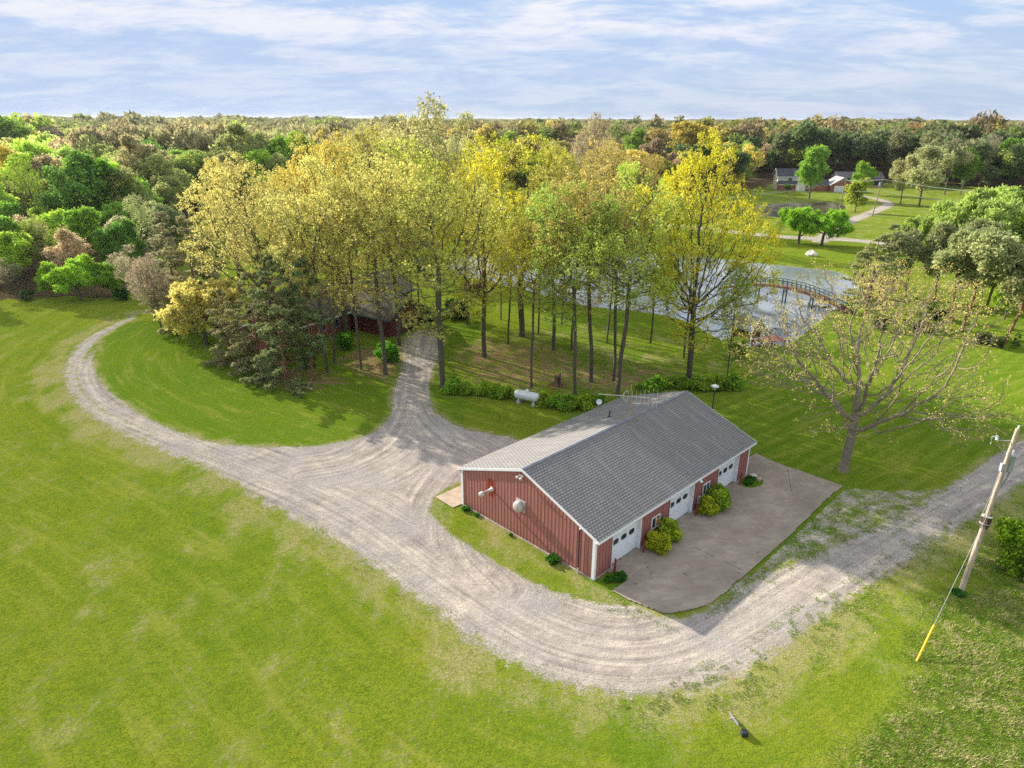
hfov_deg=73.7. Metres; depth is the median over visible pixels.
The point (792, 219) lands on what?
green tree
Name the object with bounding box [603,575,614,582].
weed clump
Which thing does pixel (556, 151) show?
woodland tree
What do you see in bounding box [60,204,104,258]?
green tree
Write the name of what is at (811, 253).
boulder
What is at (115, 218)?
bare tree
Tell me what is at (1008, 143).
green tree
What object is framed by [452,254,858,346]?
pond water
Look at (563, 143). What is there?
woodland tree
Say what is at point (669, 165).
woodland tree
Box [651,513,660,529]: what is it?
window
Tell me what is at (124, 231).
green tree
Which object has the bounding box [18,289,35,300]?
bush
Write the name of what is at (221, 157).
bare tree
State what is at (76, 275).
green tree
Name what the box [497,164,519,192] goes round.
woodland tree
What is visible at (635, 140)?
green tree
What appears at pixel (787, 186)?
bush
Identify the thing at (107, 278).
green tree
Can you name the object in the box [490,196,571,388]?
oak tree
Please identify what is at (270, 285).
pine tree
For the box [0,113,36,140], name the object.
green tree
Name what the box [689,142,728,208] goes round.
tree
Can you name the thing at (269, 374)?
pine tree
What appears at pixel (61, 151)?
woodland tree
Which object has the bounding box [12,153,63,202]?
woodland tree
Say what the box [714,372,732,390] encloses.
hedge shrub
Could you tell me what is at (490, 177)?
oak tree
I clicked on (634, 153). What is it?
woodland tree
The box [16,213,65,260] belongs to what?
pale tree
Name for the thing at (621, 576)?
weed clump
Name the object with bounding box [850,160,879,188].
green tree
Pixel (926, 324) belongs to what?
bush
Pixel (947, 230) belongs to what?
pine tree
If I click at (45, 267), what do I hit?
green tree
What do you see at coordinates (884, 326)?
bush
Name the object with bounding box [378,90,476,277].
bare tree
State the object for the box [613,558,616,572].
bollard
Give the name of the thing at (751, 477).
weed clump
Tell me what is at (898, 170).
pale tree
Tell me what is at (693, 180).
woodland tree
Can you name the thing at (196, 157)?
woodland tree
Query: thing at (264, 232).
oak tree
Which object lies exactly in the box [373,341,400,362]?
bush
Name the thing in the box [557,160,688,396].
oak tree
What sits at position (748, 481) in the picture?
weed clump
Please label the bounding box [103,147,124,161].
woodland tree
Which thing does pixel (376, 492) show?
gravel drive
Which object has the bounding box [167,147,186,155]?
green tree
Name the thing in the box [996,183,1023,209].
tree
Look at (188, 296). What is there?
oak tree
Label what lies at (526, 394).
propane tank
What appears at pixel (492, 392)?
hedge shrub
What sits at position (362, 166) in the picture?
woodland tree
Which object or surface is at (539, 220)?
oak tree
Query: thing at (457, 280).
oak tree
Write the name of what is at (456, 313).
bush
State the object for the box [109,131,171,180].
bare tree
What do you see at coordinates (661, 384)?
hedge shrub
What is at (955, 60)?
sky
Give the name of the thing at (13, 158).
woodland tree
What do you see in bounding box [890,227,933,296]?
pine tree
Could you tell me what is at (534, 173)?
woodland tree
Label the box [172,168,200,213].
woodland tree
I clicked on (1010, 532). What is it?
bush
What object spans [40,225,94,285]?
woodland tree
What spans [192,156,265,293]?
oak tree
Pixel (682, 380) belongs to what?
hedge shrub
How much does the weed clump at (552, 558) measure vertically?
0.564 m
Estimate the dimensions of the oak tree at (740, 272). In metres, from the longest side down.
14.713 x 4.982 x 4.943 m
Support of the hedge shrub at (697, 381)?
on the ground at (156, 610)
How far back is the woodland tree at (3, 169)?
171.14 m
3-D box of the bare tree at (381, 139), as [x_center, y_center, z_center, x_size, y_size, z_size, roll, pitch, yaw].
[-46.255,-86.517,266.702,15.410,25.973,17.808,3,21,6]
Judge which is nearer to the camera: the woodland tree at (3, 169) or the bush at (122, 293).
the bush at (122, 293)
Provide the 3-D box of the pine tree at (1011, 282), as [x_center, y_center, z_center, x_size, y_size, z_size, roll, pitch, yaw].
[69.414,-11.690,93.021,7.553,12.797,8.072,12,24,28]
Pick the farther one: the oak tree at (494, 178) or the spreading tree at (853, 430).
the oak tree at (494, 178)
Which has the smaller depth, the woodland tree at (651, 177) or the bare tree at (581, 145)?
the bare tree at (581, 145)
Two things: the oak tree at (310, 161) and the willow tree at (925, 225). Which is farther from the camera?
the willow tree at (925, 225)
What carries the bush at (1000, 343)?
on the ground at (156, 610)
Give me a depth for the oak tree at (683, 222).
81.72 m
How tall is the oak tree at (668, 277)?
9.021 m
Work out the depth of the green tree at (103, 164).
162.23 m
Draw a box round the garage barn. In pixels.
[457,391,756,580]
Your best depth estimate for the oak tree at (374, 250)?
72.83 m
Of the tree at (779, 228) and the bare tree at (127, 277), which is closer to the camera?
the bare tree at (127, 277)
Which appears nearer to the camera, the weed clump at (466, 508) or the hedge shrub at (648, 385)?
the weed clump at (466, 508)
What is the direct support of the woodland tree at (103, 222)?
on the ground at (156, 610)
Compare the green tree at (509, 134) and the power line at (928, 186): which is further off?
the green tree at (509, 134)
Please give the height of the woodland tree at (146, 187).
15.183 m
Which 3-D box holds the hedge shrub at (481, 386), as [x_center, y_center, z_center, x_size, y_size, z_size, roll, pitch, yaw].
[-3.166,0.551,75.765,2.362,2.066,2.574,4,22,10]
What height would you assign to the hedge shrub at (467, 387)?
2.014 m
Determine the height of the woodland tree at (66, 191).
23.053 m
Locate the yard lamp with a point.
(714, 386)
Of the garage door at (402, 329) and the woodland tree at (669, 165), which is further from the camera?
the woodland tree at (669, 165)
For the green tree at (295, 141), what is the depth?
251.33 m
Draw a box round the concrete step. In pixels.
[436,485,461,507]
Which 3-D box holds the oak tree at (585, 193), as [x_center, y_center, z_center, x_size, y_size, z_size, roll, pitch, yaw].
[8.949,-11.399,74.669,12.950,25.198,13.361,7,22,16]
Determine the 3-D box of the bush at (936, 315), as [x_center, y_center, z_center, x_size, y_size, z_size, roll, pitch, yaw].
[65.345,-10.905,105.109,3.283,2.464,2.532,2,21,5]
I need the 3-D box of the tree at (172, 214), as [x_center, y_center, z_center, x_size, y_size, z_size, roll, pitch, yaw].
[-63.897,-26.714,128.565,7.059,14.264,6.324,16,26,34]
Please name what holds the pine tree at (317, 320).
on the ground at (156, 610)
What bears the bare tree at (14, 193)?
on the ground at (156, 610)
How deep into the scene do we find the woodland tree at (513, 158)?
240.40 m
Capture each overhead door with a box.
[611,518,641,567]
[669,484,694,519]
[717,455,739,485]
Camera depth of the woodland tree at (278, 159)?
231.01 m
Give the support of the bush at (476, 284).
on the ground at (156, 610)
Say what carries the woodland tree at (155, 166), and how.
on the ground at (156, 610)
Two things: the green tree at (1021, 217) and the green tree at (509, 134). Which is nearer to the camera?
the green tree at (1021, 217)
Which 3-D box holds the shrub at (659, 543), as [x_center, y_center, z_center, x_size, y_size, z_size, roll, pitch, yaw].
[10.402,11.193,48.582,1.938,1.590,2.297,-8,23,-20]
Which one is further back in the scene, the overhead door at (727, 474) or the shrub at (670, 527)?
the overhead door at (727, 474)
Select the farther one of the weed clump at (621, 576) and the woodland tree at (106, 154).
the woodland tree at (106, 154)
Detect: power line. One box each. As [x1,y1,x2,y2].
[713,181,843,208]
[885,180,970,199]
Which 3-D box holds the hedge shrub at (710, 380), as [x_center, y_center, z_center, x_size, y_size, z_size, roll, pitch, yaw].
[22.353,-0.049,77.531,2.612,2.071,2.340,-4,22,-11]
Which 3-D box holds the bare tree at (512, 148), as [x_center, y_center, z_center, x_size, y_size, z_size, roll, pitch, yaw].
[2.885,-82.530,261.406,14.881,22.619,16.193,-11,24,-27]
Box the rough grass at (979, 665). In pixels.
[65,333,1023,767]
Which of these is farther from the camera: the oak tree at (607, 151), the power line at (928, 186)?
the power line at (928, 186)
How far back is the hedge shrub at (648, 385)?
76.25 m
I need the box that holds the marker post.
[729,712,748,736]
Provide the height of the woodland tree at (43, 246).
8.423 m
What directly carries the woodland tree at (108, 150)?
on the ground at (156, 610)
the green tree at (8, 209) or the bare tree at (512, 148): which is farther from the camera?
the bare tree at (512, 148)
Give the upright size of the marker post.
0.619 m
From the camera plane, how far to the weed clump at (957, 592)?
44.23 m
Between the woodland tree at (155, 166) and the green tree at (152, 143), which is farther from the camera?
the green tree at (152, 143)
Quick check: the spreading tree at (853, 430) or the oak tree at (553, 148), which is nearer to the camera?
the spreading tree at (853, 430)
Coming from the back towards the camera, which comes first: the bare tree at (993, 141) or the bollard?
the bare tree at (993, 141)
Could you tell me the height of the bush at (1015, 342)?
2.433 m
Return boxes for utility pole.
[838,180,850,210]
[872,179,886,215]
[916,426,1019,661]
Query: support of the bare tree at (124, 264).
on the ground at (156, 610)
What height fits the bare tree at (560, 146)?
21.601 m
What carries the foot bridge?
on the ground at (156, 610)
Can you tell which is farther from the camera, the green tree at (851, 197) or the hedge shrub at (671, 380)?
the green tree at (851, 197)
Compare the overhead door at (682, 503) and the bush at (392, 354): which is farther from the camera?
the bush at (392, 354)
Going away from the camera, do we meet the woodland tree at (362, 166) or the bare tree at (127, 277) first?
the bare tree at (127, 277)
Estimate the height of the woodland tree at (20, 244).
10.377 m
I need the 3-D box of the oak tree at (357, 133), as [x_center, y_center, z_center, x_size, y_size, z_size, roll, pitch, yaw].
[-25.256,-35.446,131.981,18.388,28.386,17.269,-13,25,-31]
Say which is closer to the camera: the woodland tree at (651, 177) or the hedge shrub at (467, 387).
the hedge shrub at (467, 387)
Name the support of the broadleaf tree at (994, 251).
on the ground at (156, 610)
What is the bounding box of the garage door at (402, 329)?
[400,312,418,333]
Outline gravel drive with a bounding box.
[62,192,1023,697]
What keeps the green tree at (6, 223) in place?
on the ground at (156, 610)
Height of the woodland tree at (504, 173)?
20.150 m
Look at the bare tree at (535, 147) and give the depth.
249.13 m
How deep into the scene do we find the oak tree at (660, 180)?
89.06 m
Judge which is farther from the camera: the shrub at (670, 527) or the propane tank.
the propane tank
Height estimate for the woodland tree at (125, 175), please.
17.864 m
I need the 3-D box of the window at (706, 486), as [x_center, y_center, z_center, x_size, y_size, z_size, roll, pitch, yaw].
[15.376,8.259,54.080,1.020,1.000,0.055,-19,29,-41]
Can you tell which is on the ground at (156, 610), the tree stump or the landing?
the tree stump
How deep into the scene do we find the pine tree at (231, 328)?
82.55 m
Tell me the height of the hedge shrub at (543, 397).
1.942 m
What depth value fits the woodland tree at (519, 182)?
236.69 m
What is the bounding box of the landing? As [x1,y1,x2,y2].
[807,302,831,311]
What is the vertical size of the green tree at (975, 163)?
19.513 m
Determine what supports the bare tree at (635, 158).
on the ground at (156, 610)
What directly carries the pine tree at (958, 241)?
on the ground at (156, 610)
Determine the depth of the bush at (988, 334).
93.60 m
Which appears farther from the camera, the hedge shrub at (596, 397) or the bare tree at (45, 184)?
the bare tree at (45, 184)
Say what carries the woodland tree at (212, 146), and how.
on the ground at (156, 610)
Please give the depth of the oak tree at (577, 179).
86.27 m
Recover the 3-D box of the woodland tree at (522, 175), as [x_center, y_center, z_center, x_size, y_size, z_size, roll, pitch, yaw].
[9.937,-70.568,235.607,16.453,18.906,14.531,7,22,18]
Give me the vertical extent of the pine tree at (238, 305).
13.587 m
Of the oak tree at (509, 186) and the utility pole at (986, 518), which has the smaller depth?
the utility pole at (986, 518)
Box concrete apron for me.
[607,453,842,612]
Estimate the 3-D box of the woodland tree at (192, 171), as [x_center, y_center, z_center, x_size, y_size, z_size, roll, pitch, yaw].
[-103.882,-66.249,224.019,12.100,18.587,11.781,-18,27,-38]
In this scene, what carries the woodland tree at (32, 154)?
on the ground at (156, 610)
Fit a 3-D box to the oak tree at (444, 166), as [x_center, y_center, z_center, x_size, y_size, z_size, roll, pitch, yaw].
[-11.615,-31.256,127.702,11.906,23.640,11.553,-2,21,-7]
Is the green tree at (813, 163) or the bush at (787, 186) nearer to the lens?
the green tree at (813, 163)
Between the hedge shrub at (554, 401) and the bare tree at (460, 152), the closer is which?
the hedge shrub at (554, 401)
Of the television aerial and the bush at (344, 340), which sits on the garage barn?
the television aerial
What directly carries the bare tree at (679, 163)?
on the ground at (156, 610)
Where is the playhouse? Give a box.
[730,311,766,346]
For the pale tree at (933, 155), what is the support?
on the ground at (156, 610)
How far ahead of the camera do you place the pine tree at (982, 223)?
113.42 m
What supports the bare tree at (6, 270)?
on the ground at (156, 610)
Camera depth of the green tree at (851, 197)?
224.74 m
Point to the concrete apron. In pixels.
(706, 559)
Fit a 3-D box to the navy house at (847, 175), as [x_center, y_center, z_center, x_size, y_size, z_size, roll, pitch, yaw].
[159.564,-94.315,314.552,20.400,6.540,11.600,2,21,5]
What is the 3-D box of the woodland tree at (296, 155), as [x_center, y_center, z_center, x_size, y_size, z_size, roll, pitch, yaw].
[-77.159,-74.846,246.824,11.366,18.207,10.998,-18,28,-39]
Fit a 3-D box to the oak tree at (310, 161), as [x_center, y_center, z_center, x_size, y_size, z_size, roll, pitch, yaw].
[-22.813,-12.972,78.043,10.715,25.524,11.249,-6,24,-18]
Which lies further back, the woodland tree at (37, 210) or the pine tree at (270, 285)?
the woodland tree at (37, 210)
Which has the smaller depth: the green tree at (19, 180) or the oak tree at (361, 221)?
the oak tree at (361, 221)
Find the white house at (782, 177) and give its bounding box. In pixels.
[772,168,851,191]
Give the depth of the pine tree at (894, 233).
115.64 m
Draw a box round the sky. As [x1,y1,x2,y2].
[0,0,1023,120]
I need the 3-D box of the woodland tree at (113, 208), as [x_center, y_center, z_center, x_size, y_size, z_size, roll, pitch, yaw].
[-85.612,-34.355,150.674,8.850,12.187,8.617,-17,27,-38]
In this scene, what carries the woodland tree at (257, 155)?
on the ground at (156, 610)
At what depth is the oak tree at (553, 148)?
146.73 m
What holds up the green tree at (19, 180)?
on the ground at (156, 610)
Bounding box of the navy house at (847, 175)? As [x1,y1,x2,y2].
[831,172,884,187]
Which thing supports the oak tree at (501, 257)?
on the ground at (156, 610)
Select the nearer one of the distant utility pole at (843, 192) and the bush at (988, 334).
the bush at (988, 334)
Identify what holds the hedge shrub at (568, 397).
on the ground at (156, 610)
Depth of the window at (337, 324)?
97.08 m
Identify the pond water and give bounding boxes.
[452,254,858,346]
[740,202,845,217]
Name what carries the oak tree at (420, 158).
on the ground at (156, 610)
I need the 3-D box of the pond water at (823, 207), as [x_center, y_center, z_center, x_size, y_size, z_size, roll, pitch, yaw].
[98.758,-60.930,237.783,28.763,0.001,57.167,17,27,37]
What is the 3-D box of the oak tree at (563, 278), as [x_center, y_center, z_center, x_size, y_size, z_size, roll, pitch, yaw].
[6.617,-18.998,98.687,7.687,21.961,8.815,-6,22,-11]
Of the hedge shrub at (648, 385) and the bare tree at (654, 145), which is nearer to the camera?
the hedge shrub at (648, 385)
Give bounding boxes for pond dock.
[760,328,787,346]
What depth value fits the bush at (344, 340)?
90.35 m
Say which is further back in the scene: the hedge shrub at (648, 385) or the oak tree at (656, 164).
the oak tree at (656, 164)
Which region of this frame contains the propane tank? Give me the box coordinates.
[514,389,539,406]
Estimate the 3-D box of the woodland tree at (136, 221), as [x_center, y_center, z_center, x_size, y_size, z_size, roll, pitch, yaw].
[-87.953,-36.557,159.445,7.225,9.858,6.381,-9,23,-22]
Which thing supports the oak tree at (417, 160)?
on the ground at (156, 610)
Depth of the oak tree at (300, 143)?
109.75 m
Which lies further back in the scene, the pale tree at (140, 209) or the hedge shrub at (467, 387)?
the pale tree at (140, 209)
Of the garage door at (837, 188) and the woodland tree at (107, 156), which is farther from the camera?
the garage door at (837, 188)
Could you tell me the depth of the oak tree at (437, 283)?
70.16 m
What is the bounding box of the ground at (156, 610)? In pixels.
[0,156,1023,767]
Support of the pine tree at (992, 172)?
on the ground at (156, 610)
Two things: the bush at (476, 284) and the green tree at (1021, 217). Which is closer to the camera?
the bush at (476, 284)
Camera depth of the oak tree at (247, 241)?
83.72 m
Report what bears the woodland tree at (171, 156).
on the ground at (156, 610)
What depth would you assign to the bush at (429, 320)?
100.98 m
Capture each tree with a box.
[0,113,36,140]
[0,141,31,216]
[0,163,25,194]
[0,170,19,204]
[0,174,29,218]
[0,199,22,218]
[0,214,32,282]
[0,230,32,288]
[0,259,21,295]
[1,153,45,216]
[2,151,53,208]
[11,214,48,273]
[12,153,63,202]
[13,140,56,156]
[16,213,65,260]
[22,149,37,157]
[24,235,51,263]
[26,206,52,240]
[31,261,64,296]
[32,146,112,213]
[35,179,68,209]
[36,207,69,258]
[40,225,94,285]
[42,253,101,300]
[48,142,72,165]
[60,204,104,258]
[68,155,132,224]
[89,141,108,158]
[89,261,128,297]
[92,217,147,272]
[97,209,111,227]
[98,151,116,158]
[100,200,140,233]
[102,145,118,154]
[102,168,155,237]
[102,214,139,262]
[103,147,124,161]
[105,243,152,300]
[107,158,144,180]
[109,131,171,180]
[119,192,162,272]
[124,258,169,318]
[125,176,163,237]
[127,252,171,327]
[132,150,190,195]
[133,207,150,234]
[138,209,195,314]
[142,137,168,152]
[148,175,183,210]
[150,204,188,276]
[152,277,241,345]
[156,211,242,335]
[158,149,188,172]
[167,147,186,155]
[168,154,184,208]
[169,149,220,209]
[172,151,324,320]
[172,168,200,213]
[176,153,212,209]
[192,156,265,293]
[198,234,245,317]
[202,160,236,196]
[202,288,252,370]
[205,121,271,202]
[206,144,231,157]
[208,152,238,185]
[223,269,294,378]
[238,160,268,198]
[239,249,324,397]
[241,148,274,205]
[242,240,310,348]
[254,132,354,278]
[255,154,360,372]
[258,202,321,365]
[262,152,292,194]
[265,132,291,174]
[269,126,400,333]
[275,160,363,363]
[282,129,316,158]
[283,253,334,382]
[286,274,311,319]
[288,152,302,195]
[295,152,446,374]
[311,183,381,369]
[314,135,379,256]
[331,135,449,345]
[339,186,396,293]
[345,123,422,268]
[349,154,376,190]
[366,166,508,387]
[371,128,399,157]
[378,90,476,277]
[387,206,445,301]
[389,138,455,248]
[398,206,420,298]
[419,150,478,275]
[425,110,493,257]
[433,147,536,357]
[434,183,497,323]
[450,138,469,169]
[453,128,593,336]
[465,149,505,204]
[472,148,511,186]
[482,180,537,343]
[485,189,521,319]
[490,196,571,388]
[495,130,529,146]
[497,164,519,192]
[501,147,528,189]
[501,152,611,350]
[503,137,525,193]
[509,137,538,199]
[513,173,565,333]
[515,169,541,193]
[517,154,544,190]
[521,138,577,204]
[521,180,623,394]
[531,158,658,382]
[532,153,564,185]
[535,178,582,323]
[538,143,566,160]
[545,167,607,349]
[547,142,568,153]
[553,138,572,159]
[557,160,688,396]
[571,111,618,191]
[576,138,634,211]
[576,160,663,380]
[578,144,595,156]
[590,182,630,343]
[606,157,623,194]
[617,152,664,206]
[617,156,646,190]
[620,124,645,151]
[626,128,786,378]
[626,148,649,179]
[635,175,689,343]
[639,136,672,200]
[642,154,675,203]
[648,156,677,195]
[656,255,680,309]
[664,193,720,357]
[666,119,716,152]
[674,155,695,194]
[688,169,704,193]
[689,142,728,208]
[714,258,761,375]
[721,256,1023,472]
[722,335,748,359]
[776,217,784,237]
[777,206,821,243]
[794,144,831,198]
[801,207,854,245]
[838,234,908,319]
[844,177,871,212]
[846,248,879,290]
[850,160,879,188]
[863,222,910,294]
[888,153,923,203]
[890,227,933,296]
[900,144,957,206]
[900,215,934,248]
[920,221,976,299]
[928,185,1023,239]
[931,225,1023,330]
[934,139,974,194]
[939,227,983,322]
[942,218,1006,248]
[950,146,986,193]
[975,132,1002,189]
[981,166,1000,186]
[984,237,1022,309]
[985,156,1016,187]
[988,280,1022,319]
[996,137,1023,185]
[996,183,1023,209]
[996,260,1023,344]
[1014,212,1023,244]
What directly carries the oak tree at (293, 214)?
on the ground at (156, 610)
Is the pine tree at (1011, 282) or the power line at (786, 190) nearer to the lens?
the pine tree at (1011, 282)
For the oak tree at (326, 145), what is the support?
on the ground at (156, 610)
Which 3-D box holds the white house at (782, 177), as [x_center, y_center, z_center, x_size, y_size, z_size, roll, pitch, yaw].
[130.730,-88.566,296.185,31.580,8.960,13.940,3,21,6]
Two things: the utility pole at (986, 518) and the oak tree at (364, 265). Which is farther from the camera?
the oak tree at (364, 265)
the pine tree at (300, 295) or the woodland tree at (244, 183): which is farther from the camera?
the woodland tree at (244, 183)
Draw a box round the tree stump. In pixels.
[547,373,565,389]
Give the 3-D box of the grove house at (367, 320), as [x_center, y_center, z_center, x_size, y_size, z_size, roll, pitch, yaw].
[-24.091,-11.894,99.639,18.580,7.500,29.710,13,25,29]
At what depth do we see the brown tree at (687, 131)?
331.45 m
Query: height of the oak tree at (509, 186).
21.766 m
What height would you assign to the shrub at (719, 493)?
2.012 m
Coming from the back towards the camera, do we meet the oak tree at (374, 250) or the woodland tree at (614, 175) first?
the woodland tree at (614, 175)
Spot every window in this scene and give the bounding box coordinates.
[335,318,339,327]
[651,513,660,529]
[702,481,709,494]
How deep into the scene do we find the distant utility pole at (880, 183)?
215.47 m
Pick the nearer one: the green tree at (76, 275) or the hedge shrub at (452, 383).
the hedge shrub at (452, 383)
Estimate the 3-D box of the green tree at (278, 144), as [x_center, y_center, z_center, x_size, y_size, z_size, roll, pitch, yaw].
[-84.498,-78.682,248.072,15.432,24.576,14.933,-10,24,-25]
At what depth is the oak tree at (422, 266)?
101.25 m
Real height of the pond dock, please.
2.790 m
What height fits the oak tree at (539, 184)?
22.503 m
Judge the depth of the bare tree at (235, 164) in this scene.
227.77 m
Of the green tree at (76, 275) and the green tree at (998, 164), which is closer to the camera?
the green tree at (76, 275)
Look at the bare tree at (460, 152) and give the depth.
245.21 m
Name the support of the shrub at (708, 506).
on the ground at (156, 610)
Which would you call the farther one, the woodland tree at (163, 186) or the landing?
the woodland tree at (163, 186)
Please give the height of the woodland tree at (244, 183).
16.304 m
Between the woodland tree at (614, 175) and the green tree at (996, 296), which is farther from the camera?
the woodland tree at (614, 175)
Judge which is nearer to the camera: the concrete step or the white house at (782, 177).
the concrete step
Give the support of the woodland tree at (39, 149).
on the ground at (156, 610)
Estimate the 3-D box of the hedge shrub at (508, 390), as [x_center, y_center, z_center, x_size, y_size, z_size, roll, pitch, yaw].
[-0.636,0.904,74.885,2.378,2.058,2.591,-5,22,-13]
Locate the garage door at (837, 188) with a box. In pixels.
[834,186,843,191]
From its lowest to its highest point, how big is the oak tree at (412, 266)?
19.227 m
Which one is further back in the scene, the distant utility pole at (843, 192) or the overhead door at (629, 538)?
the distant utility pole at (843, 192)
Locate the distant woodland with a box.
[0,109,1023,181]
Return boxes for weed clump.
[460,505,470,511]
[545,552,560,564]
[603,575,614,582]
[612,570,627,582]
[743,479,753,484]
[746,475,755,480]
[952,588,966,596]
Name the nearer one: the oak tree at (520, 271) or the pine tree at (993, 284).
the oak tree at (520, 271)
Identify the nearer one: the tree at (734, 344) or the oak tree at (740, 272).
the oak tree at (740, 272)
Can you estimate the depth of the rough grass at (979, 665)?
38.48 m
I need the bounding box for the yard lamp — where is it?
[711,384,718,408]
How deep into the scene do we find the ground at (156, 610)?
46.41 m
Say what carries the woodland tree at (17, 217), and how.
on the ground at (156, 610)
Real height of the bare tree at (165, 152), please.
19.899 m
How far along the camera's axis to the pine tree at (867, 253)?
102.35 m
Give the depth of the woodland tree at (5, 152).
175.99 m
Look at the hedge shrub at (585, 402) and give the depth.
71.67 m
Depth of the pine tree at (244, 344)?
80.91 m
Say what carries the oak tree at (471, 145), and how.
on the ground at (156, 610)
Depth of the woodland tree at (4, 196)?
150.41 m
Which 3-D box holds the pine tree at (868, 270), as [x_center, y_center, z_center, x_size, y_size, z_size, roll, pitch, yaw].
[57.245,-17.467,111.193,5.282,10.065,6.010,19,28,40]
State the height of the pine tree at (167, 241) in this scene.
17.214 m
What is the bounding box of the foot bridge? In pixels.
[718,277,856,313]
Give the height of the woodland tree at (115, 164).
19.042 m
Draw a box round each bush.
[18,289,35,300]
[112,287,128,300]
[331,331,353,349]
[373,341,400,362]
[419,310,433,324]
[442,298,469,319]
[467,282,481,298]
[784,183,790,189]
[872,315,888,330]
[912,319,933,331]
[925,306,948,319]
[973,331,992,343]
[987,336,1004,349]
[992,514,1023,580]
[1011,332,1021,346]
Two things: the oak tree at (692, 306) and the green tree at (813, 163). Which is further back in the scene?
the green tree at (813, 163)
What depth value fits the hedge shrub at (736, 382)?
77.42 m
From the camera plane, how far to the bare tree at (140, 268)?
95.00 m
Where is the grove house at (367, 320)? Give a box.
[239,268,427,351]
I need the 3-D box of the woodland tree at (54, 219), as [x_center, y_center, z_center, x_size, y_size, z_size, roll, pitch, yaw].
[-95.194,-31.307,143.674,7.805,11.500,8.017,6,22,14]
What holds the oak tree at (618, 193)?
on the ground at (156, 610)
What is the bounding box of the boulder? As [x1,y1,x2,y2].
[806,249,817,256]
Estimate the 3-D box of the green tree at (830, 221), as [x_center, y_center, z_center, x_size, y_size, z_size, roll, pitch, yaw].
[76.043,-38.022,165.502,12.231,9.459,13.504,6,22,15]
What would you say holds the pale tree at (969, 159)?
on the ground at (156, 610)
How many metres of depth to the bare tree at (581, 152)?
261.63 m
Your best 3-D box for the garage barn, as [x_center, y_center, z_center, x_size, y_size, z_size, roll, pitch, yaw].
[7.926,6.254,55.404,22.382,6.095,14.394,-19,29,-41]
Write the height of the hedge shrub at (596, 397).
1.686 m
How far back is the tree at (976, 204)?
135.53 m
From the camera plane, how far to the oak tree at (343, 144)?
139.24 m
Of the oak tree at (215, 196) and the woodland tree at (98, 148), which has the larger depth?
the woodland tree at (98, 148)
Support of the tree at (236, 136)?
on the ground at (156, 610)
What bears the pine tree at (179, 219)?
on the ground at (156, 610)
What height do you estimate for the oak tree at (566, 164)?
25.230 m
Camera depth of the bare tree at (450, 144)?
139.30 m
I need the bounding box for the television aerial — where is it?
[600,384,657,423]
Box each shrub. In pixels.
[440,375,463,394]
[456,381,476,396]
[473,380,490,395]
[483,383,502,398]
[496,384,516,398]
[535,390,553,407]
[544,393,570,409]
[557,392,583,412]
[573,394,595,410]
[590,392,606,405]
[635,378,657,393]
[645,530,671,555]
[649,375,668,392]
[656,516,683,541]
[662,375,676,388]
[675,375,687,389]
[684,375,707,390]
[697,495,719,515]
[699,482,732,513]
[703,375,719,391]
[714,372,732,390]
[724,371,746,390]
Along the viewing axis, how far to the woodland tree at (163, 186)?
178.63 m

